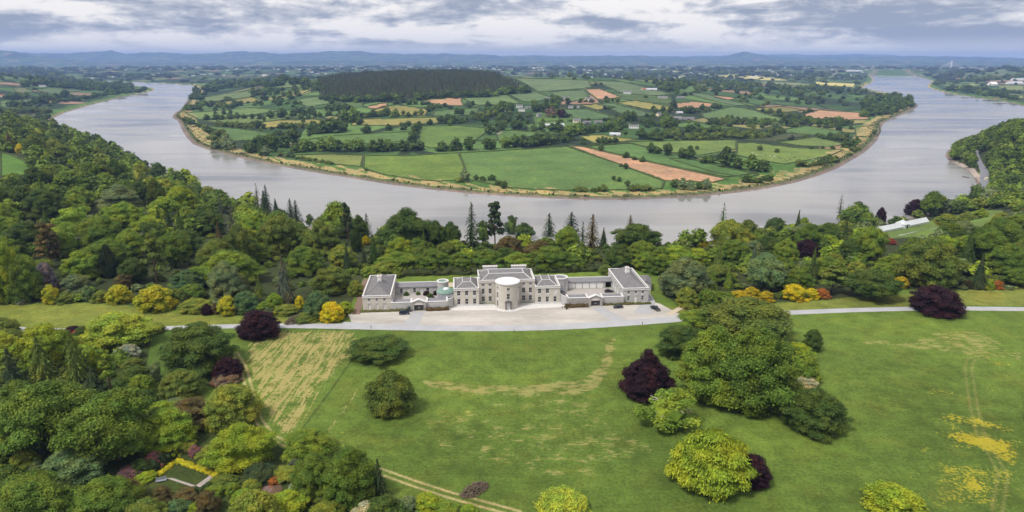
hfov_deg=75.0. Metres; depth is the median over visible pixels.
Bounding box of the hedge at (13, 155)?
[0,151,30,175]
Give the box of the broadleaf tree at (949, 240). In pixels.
[938,234,959,245]
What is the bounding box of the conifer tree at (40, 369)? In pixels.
[26,336,62,382]
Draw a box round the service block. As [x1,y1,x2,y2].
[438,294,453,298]
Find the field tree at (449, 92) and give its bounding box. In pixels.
[444,89,452,97]
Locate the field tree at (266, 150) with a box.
[260,144,271,154]
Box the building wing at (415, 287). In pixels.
[395,281,437,293]
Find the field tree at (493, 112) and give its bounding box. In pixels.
[491,109,498,115]
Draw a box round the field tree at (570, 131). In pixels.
[561,125,576,140]
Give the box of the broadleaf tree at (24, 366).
[0,363,28,385]
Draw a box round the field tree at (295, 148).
[289,143,302,152]
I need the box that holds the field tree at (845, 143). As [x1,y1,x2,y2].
[841,138,851,147]
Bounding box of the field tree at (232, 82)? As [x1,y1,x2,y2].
[228,80,237,87]
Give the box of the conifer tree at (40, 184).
[36,176,45,191]
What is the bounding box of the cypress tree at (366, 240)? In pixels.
[362,235,370,244]
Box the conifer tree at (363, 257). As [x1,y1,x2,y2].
[360,244,367,263]
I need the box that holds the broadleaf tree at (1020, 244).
[1013,240,1023,250]
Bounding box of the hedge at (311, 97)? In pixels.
[288,95,342,106]
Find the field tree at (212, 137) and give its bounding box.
[209,134,218,140]
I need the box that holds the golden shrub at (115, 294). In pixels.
[104,284,133,305]
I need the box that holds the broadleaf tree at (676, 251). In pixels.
[646,245,700,271]
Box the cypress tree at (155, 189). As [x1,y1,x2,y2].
[144,178,165,204]
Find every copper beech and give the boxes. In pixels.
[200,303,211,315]
[211,356,244,378]
[234,309,281,341]
[617,347,676,403]
[745,453,773,490]
[793,239,819,256]
[875,207,886,222]
[887,238,896,244]
[903,199,926,214]
[909,284,968,319]
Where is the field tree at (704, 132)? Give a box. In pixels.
[700,130,708,136]
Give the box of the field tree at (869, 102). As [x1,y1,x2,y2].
[866,99,875,105]
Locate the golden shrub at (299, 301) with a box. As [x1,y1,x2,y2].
[294,295,304,307]
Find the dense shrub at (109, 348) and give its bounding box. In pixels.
[103,335,124,350]
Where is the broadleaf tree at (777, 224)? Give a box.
[763,217,786,231]
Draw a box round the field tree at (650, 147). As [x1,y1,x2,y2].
[646,142,654,152]
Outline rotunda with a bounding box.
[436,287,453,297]
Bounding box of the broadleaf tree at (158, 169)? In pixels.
[150,163,165,179]
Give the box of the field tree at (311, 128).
[305,120,321,133]
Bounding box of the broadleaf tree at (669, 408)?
[630,387,702,432]
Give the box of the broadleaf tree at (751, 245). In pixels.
[746,240,767,255]
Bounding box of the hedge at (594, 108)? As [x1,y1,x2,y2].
[580,103,614,109]
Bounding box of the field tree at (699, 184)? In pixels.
[696,181,702,188]
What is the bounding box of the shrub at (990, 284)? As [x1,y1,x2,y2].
[984,278,995,289]
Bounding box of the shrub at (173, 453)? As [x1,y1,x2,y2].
[157,442,178,456]
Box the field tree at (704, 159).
[700,155,707,162]
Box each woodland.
[0,65,1023,191]
[0,108,1023,365]
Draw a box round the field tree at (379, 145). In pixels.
[372,138,388,151]
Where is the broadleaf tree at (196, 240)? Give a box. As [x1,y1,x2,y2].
[171,229,205,253]
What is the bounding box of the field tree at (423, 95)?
[420,91,430,98]
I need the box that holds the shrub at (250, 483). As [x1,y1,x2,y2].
[242,477,262,489]
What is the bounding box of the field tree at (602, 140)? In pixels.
[598,136,607,143]
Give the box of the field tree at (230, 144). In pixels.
[222,139,237,149]
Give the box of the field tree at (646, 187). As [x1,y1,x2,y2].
[643,184,650,191]
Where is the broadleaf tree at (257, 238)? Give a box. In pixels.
[240,225,263,248]
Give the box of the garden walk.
[261,475,274,492]
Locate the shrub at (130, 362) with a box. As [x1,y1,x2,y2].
[119,357,142,370]
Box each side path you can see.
[352,279,367,314]
[666,307,683,314]
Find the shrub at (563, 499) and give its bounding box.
[534,484,591,511]
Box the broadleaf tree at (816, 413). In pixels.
[779,386,854,441]
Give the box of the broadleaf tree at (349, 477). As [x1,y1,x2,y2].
[320,444,376,511]
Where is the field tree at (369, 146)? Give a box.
[365,140,376,150]
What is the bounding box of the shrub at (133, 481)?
[126,477,144,498]
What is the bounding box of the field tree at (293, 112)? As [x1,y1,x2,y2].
[288,108,297,115]
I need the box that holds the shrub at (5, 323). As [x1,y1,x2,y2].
[0,316,21,329]
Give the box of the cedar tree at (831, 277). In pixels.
[818,264,849,293]
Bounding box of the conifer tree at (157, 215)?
[154,207,161,220]
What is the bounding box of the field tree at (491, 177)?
[487,174,495,180]
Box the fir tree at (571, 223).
[563,212,581,235]
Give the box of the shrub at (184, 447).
[177,439,196,455]
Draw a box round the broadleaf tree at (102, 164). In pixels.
[93,156,115,173]
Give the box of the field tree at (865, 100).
[860,97,868,103]
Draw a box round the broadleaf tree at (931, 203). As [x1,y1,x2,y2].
[919,190,945,215]
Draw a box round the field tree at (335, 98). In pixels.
[331,94,340,100]
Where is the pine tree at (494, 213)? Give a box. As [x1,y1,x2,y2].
[487,201,504,243]
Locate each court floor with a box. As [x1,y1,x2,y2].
[394,293,436,304]
[565,288,615,300]
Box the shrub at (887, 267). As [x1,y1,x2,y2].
[872,263,896,277]
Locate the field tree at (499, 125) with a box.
[494,121,503,129]
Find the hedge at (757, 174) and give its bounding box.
[668,158,759,176]
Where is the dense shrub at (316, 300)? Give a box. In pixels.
[303,290,329,318]
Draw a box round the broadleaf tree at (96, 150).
[91,146,101,153]
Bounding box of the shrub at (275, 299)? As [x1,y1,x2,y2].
[266,292,283,306]
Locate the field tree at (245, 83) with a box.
[242,81,250,86]
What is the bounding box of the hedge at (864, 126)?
[854,125,880,136]
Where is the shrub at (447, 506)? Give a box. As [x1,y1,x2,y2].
[434,500,458,511]
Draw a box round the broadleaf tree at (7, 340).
[0,331,21,365]
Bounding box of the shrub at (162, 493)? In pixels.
[152,485,172,503]
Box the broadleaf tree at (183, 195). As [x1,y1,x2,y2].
[164,184,197,211]
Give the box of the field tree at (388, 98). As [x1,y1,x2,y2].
[385,94,392,100]
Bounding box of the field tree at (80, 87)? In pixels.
[75,84,84,89]
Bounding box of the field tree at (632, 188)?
[626,184,636,190]
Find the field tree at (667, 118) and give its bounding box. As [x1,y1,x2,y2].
[660,115,671,126]
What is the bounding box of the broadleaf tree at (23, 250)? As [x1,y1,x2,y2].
[16,245,36,259]
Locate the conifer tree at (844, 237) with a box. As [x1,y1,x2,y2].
[839,216,848,240]
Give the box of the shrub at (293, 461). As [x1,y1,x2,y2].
[288,457,298,465]
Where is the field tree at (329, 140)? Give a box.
[323,135,335,150]
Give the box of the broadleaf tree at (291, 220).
[261,217,303,235]
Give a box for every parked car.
[399,310,408,314]
[613,304,622,308]
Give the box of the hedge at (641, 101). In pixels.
[614,100,674,110]
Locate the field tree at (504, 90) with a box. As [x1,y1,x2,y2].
[498,86,508,94]
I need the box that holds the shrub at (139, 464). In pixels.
[130,458,148,473]
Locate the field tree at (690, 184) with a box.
[684,179,696,189]
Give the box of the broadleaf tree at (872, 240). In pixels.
[849,226,889,260]
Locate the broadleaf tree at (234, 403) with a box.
[201,382,263,433]
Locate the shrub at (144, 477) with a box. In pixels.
[133,470,157,485]
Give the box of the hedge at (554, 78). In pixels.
[513,78,591,91]
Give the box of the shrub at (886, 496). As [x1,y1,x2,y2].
[860,478,928,511]
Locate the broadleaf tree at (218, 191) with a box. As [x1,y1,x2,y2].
[211,189,228,197]
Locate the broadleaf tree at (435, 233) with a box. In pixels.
[426,219,445,247]
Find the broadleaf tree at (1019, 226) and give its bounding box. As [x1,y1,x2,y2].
[1005,219,1023,233]
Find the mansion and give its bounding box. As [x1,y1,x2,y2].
[453,264,560,311]
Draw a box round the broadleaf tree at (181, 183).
[167,177,188,185]
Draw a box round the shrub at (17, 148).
[14,143,22,152]
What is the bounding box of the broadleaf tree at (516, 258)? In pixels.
[501,251,534,266]
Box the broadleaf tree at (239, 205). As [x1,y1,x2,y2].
[232,202,246,214]
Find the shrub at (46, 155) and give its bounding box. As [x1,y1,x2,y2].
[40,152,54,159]
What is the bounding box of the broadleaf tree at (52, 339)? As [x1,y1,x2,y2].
[9,323,76,368]
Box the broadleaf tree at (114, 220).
[95,214,120,222]
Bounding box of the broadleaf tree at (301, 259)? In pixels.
[283,245,326,274]
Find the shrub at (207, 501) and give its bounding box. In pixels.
[192,489,221,511]
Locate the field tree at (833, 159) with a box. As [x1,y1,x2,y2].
[830,157,840,162]
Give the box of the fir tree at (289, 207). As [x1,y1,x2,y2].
[285,199,299,219]
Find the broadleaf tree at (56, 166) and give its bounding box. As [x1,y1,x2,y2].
[53,164,67,171]
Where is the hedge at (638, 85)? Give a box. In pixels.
[593,80,673,95]
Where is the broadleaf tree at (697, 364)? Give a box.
[673,323,744,408]
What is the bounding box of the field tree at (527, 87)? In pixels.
[520,83,529,92]
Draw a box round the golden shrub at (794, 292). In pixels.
[782,283,809,302]
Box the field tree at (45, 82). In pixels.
[41,79,49,85]
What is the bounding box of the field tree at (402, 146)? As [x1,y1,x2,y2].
[396,140,409,150]
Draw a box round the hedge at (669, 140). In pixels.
[586,139,736,154]
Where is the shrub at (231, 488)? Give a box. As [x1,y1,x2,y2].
[225,482,239,496]
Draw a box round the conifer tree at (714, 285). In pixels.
[708,269,717,290]
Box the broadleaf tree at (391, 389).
[361,368,418,418]
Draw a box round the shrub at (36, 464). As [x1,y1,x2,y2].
[27,460,45,470]
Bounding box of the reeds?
[176,99,915,196]
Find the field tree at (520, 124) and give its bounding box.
[516,120,523,128]
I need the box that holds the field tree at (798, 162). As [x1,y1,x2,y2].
[794,159,803,166]
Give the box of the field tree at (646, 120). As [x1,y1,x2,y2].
[642,117,650,124]
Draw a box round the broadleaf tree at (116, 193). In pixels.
[95,184,142,207]
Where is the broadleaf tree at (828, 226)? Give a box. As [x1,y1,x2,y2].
[816,222,840,232]
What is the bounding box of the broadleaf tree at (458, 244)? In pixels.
[448,239,467,251]
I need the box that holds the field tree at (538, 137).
[534,132,545,144]
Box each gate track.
[342,322,372,323]
[404,311,424,324]
[591,306,626,320]
[634,292,654,314]
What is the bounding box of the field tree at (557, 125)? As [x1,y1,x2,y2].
[550,121,563,130]
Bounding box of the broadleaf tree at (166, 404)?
[142,400,176,410]
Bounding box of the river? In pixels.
[54,75,1023,245]
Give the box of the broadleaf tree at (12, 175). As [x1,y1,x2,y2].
[1,172,22,184]
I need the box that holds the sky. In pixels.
[0,0,1023,57]
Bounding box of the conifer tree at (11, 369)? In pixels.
[0,347,33,389]
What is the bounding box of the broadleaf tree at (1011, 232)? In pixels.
[972,218,1023,242]
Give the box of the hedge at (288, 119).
[246,118,324,128]
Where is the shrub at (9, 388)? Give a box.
[0,378,31,401]
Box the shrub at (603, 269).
[598,264,610,274]
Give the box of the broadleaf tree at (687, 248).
[679,244,696,259]
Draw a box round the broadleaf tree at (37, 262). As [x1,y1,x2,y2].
[21,255,61,279]
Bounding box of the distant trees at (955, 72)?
[0,65,1023,140]
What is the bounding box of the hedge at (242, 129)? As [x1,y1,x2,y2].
[210,126,274,140]
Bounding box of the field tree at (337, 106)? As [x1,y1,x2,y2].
[334,104,340,110]
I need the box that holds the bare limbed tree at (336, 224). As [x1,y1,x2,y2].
[325,221,341,236]
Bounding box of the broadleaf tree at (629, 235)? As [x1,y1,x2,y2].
[609,223,663,251]
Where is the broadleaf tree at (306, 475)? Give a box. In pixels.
[289,452,331,499]
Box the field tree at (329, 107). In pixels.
[324,104,333,110]
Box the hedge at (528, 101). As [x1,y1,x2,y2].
[507,91,548,101]
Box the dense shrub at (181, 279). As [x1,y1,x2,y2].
[166,269,205,288]
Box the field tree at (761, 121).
[756,118,764,124]
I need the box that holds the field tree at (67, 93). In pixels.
[61,89,69,96]
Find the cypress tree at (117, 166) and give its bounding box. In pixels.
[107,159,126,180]
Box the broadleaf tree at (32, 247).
[29,238,39,251]
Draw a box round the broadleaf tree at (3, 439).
[0,400,10,442]
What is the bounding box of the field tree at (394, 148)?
[390,142,398,150]
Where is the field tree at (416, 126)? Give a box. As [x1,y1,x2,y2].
[410,123,420,131]
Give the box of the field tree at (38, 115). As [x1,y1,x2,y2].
[32,112,43,118]
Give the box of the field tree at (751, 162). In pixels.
[741,154,759,169]
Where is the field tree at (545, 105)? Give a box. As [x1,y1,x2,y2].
[540,102,549,112]
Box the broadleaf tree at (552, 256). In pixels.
[527,245,577,269]
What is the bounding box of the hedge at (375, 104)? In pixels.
[364,103,387,108]
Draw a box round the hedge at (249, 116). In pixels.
[201,115,293,123]
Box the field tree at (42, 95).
[39,93,49,99]
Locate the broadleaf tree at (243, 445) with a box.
[197,420,279,473]
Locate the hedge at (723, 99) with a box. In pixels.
[713,95,736,99]
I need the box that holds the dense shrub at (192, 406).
[171,396,211,429]
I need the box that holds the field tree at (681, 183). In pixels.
[675,177,686,189]
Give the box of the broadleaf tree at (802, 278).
[787,268,816,288]
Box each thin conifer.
[216,194,227,219]
[222,204,239,234]
[254,183,260,205]
[579,222,587,244]
[719,203,726,220]
[837,196,843,214]
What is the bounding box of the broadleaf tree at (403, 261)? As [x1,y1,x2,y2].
[374,251,418,273]
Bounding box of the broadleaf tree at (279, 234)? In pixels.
[255,215,300,258]
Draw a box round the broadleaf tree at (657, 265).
[644,245,672,274]
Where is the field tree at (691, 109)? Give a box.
[686,105,695,112]
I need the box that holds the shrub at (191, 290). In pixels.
[181,283,207,298]
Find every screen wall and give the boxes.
[391,298,411,309]
[426,297,447,308]
[566,293,587,303]
[599,293,623,303]
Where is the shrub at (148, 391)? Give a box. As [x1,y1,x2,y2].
[136,387,158,400]
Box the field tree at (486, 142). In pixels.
[481,137,492,148]
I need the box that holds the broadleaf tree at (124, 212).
[102,201,144,226]
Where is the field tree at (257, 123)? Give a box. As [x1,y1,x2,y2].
[253,120,262,127]
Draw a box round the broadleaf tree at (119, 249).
[78,238,132,266]
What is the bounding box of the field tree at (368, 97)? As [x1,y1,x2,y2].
[365,94,371,101]
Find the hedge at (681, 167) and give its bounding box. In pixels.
[586,143,757,177]
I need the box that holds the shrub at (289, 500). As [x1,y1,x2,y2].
[271,488,310,511]
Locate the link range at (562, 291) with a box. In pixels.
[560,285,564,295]
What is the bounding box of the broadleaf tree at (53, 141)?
[47,136,64,147]
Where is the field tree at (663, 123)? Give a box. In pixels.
[657,120,667,126]
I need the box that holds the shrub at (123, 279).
[113,273,132,287]
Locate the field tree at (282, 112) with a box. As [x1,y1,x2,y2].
[276,106,287,117]
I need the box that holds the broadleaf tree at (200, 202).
[190,196,205,210]
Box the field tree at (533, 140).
[527,135,538,145]
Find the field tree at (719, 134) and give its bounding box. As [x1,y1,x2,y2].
[715,131,723,137]
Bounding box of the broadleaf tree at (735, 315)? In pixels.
[698,296,795,338]
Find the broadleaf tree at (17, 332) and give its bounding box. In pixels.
[0,328,22,338]
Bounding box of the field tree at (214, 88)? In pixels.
[209,85,218,91]
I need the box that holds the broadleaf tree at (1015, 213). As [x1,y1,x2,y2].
[1004,211,1023,217]
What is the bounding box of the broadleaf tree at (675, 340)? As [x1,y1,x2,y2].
[653,324,701,359]
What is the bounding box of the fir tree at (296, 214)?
[290,200,303,221]
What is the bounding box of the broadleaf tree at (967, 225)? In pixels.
[957,220,978,233]
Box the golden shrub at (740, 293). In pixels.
[731,290,748,297]
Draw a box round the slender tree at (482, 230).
[475,220,488,241]
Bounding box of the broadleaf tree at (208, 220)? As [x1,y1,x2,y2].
[195,211,226,235]
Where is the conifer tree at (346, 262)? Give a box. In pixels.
[342,244,352,269]
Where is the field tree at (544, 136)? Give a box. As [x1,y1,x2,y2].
[540,133,552,144]
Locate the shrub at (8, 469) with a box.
[0,464,29,485]
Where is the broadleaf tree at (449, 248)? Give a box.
[436,242,458,257]
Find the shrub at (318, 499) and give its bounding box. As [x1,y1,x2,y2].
[312,494,325,503]
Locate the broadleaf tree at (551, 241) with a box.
[539,237,556,245]
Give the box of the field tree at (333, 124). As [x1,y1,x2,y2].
[322,117,342,132]
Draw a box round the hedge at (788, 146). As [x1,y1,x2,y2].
[736,142,843,163]
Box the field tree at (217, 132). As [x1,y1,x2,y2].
[211,130,222,135]
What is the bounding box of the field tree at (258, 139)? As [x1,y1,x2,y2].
[252,132,268,150]
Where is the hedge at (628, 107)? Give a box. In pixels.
[597,102,652,116]
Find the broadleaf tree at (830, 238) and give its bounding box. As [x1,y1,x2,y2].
[822,234,838,243]
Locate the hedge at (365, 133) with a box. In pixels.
[297,131,408,143]
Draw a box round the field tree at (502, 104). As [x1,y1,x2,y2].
[496,100,509,109]
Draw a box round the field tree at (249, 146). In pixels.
[242,139,257,152]
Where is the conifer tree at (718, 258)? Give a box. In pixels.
[713,243,723,265]
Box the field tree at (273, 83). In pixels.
[269,78,278,86]
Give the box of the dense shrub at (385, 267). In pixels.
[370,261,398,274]
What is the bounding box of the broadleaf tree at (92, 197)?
[64,186,97,205]
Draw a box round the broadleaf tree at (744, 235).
[732,228,756,243]
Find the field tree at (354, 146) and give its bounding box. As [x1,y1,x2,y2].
[347,139,362,150]
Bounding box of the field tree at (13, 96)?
[8,93,18,99]
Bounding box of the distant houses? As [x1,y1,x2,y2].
[57,65,922,78]
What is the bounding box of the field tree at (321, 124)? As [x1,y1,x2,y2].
[316,120,329,132]
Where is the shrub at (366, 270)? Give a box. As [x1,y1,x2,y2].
[360,266,375,277]
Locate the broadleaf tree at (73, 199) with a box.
[60,192,91,212]
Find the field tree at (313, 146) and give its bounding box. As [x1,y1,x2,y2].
[308,141,316,150]
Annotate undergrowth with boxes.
[25,214,1023,313]
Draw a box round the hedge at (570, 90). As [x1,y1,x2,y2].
[548,89,589,101]
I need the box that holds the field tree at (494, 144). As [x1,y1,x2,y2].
[488,139,496,149]
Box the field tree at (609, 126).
[605,119,614,130]
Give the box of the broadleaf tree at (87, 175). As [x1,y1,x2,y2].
[76,170,99,181]
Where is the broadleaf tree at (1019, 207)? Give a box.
[1013,204,1023,211]
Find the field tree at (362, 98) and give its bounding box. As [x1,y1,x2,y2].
[358,95,367,101]
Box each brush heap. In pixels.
[284,315,298,324]
[458,480,488,498]
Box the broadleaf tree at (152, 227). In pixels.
[137,220,166,241]
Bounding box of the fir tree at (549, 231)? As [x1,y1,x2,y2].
[542,213,557,236]
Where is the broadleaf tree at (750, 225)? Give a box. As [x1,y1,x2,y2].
[742,219,758,234]
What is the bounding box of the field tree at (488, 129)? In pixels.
[484,124,495,133]
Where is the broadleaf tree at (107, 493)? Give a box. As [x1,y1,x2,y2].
[63,473,145,511]
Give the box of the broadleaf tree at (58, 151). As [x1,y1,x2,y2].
[44,144,69,159]
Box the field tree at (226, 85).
[223,83,232,87]
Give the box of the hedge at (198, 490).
[194,473,220,493]
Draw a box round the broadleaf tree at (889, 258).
[874,254,902,272]
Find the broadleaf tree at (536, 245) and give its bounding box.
[522,239,550,257]
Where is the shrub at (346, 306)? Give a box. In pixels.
[339,300,354,313]
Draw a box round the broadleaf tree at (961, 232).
[950,229,969,241]
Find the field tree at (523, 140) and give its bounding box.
[518,135,529,145]
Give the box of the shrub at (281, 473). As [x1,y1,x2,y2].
[272,463,294,483]
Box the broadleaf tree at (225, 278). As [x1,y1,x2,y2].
[206,260,247,298]
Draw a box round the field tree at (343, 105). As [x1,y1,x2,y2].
[339,103,348,109]
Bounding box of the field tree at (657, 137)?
[651,134,662,139]
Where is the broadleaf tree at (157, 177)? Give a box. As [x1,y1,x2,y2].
[146,176,176,185]
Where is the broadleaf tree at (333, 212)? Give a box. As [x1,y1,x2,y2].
[319,200,354,237]
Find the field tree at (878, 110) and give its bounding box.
[874,107,884,114]
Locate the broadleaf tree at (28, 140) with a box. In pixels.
[20,134,48,151]
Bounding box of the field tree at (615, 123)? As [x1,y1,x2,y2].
[612,119,620,126]
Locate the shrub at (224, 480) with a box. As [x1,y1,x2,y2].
[209,473,241,489]
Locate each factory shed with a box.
[846,70,862,71]
[1005,81,1023,83]
[1010,78,1023,80]
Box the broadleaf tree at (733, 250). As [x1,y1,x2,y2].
[717,239,751,263]
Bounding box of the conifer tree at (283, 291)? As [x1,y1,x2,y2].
[276,254,295,303]
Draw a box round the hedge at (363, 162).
[362,152,465,181]
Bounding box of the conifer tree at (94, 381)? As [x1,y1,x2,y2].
[81,368,109,392]
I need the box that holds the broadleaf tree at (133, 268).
[116,257,148,282]
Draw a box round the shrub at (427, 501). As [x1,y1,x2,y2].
[415,491,442,511]
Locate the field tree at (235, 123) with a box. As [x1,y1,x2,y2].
[231,121,239,127]
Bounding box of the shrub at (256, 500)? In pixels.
[227,488,285,511]
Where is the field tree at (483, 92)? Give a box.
[479,89,487,96]
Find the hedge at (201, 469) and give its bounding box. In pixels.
[156,455,219,476]
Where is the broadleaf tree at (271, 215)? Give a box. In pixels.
[257,213,277,237]
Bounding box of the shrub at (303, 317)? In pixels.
[293,312,319,324]
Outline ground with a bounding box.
[0,50,1023,511]
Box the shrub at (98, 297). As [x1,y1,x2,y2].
[89,290,106,303]
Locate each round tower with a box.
[437,279,448,289]
[556,274,567,291]
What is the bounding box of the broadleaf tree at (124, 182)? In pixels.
[114,179,134,189]
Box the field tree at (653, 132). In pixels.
[651,130,658,139]
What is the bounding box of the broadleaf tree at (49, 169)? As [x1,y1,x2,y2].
[41,165,59,181]
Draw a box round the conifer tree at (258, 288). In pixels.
[254,276,265,296]
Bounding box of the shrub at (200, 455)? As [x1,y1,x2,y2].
[194,443,217,461]
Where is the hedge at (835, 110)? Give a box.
[769,109,869,119]
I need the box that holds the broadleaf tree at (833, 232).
[821,229,840,239]
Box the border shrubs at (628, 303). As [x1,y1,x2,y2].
[603,301,650,305]
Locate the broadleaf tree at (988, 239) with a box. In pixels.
[965,227,1008,261]
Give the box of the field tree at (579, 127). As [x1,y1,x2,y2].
[573,121,584,134]
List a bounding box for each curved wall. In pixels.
[448,295,453,308]
[560,293,567,305]
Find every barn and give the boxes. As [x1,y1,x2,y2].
[609,132,620,135]
[682,117,694,119]
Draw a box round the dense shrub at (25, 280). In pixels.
[3,255,45,303]
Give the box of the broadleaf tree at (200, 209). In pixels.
[186,206,220,217]
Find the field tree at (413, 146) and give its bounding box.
[408,142,418,150]
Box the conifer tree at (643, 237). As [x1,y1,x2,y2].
[641,225,647,240]
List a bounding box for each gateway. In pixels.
[411,298,426,310]
[588,294,602,305]
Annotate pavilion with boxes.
[362,274,396,309]
[608,266,649,301]
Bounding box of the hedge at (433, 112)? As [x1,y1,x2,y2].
[431,107,478,115]
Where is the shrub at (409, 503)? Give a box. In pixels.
[400,495,416,510]
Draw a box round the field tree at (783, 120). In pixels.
[779,116,789,123]
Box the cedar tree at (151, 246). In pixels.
[138,233,167,283]
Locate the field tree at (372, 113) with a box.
[369,110,376,116]
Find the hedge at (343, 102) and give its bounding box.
[317,101,363,109]
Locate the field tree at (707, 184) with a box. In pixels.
[700,178,712,189]
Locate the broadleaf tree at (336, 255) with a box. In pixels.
[326,244,358,267]
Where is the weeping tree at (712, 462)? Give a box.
[663,426,760,503]
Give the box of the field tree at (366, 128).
[360,124,371,132]
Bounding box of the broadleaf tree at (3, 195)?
[0,186,9,202]
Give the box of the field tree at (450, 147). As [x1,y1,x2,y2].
[446,144,455,151]
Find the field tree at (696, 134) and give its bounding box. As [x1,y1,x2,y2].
[693,132,700,138]
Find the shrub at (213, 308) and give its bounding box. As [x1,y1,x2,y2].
[210,303,218,314]
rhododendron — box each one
[117,463,141,478]
[144,451,163,466]
[187,444,200,459]
[267,476,277,486]
[350,500,369,511]
[816,288,830,299]
[962,280,972,288]
[994,280,1004,289]
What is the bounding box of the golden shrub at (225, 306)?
[216,295,236,315]
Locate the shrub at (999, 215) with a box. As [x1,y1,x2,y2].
[991,212,1007,218]
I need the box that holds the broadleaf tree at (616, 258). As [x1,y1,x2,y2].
[601,248,632,267]
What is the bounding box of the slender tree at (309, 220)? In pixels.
[305,214,313,225]
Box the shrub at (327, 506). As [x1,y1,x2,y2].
[309,500,345,511]
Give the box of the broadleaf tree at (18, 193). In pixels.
[5,184,34,202]
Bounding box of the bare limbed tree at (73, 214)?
[50,205,95,224]
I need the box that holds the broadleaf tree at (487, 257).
[468,249,503,268]
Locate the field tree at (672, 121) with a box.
[668,116,678,126]
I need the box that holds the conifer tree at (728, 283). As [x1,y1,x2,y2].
[722,266,734,289]
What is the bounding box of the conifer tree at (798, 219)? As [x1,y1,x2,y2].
[793,210,800,241]
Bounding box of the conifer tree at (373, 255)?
[368,234,379,265]
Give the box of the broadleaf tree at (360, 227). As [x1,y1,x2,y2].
[348,214,368,237]
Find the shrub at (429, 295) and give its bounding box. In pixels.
[426,293,433,297]
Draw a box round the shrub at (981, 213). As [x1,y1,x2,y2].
[972,208,989,217]
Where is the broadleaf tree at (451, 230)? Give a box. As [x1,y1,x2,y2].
[442,221,461,241]
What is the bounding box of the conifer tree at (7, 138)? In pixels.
[4,131,14,151]
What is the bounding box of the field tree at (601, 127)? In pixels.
[598,122,606,131]
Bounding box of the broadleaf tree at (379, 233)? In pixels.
[374,228,387,244]
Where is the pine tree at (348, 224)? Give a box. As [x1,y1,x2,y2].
[340,202,352,241]
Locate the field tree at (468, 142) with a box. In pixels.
[463,137,475,149]
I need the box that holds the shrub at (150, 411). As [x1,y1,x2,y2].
[142,406,165,416]
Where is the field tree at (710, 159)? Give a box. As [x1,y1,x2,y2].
[706,154,715,162]
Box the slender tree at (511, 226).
[503,215,516,234]
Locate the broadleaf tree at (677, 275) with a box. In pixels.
[657,256,714,295]
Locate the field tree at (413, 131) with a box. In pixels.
[408,128,418,136]
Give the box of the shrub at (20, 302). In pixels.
[14,297,29,304]
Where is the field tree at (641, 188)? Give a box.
[638,185,644,190]
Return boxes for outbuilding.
[641,275,651,291]
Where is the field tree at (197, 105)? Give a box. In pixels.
[192,101,202,109]
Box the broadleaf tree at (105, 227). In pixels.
[79,214,122,245]
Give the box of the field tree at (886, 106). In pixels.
[882,103,890,110]
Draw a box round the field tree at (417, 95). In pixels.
[413,92,421,98]
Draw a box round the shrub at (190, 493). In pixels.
[171,486,198,502]
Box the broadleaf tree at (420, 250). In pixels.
[411,246,426,255]
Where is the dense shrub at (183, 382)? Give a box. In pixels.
[156,368,207,399]
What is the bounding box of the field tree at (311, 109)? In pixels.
[307,106,315,114]
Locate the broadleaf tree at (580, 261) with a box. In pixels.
[564,254,585,267]
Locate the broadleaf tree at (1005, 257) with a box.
[981,242,1023,273]
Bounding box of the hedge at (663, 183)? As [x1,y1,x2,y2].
[459,146,665,190]
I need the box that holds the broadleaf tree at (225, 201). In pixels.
[210,193,234,213]
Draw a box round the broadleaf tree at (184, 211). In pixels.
[174,206,195,224]
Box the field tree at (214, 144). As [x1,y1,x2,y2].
[209,139,219,148]
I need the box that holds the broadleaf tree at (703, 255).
[691,247,713,263]
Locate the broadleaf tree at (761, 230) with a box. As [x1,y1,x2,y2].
[757,227,767,233]
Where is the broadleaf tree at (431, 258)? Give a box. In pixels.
[414,248,448,269]
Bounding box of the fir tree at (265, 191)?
[263,186,272,211]
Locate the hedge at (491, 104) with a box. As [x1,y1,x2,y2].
[462,94,520,105]
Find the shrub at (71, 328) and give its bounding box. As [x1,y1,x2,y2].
[65,325,78,333]
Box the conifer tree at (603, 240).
[598,228,607,248]
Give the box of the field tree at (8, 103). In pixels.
[5,99,15,106]
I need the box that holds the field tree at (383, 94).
[381,92,388,100]
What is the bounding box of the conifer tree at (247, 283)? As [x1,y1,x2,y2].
[244,270,252,291]
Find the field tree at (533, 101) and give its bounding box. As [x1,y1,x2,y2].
[529,98,537,106]
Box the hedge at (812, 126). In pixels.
[786,125,842,135]
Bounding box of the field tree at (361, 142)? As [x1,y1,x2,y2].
[356,137,366,150]
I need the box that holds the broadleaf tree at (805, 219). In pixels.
[791,217,811,229]
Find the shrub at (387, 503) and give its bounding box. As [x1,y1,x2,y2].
[366,493,410,511]
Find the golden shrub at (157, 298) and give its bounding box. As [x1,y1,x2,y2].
[132,284,178,312]
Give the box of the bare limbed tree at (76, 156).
[66,153,79,161]
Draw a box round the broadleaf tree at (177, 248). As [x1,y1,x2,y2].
[156,231,193,267]
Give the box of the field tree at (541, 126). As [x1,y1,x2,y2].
[538,121,545,129]
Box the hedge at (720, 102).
[687,92,749,105]
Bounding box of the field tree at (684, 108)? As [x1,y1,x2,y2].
[679,106,687,112]
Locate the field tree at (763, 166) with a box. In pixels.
[756,158,771,172]
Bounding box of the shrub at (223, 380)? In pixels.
[208,373,242,387]
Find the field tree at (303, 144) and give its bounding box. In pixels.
[298,138,312,152]
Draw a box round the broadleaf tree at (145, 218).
[128,215,173,237]
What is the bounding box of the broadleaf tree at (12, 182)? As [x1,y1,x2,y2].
[2,177,24,187]
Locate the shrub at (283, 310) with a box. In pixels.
[272,304,299,316]
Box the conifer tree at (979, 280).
[969,253,987,290]
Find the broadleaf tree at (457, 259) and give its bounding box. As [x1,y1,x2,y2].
[446,251,473,268]
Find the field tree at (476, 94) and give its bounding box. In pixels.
[473,91,481,96]

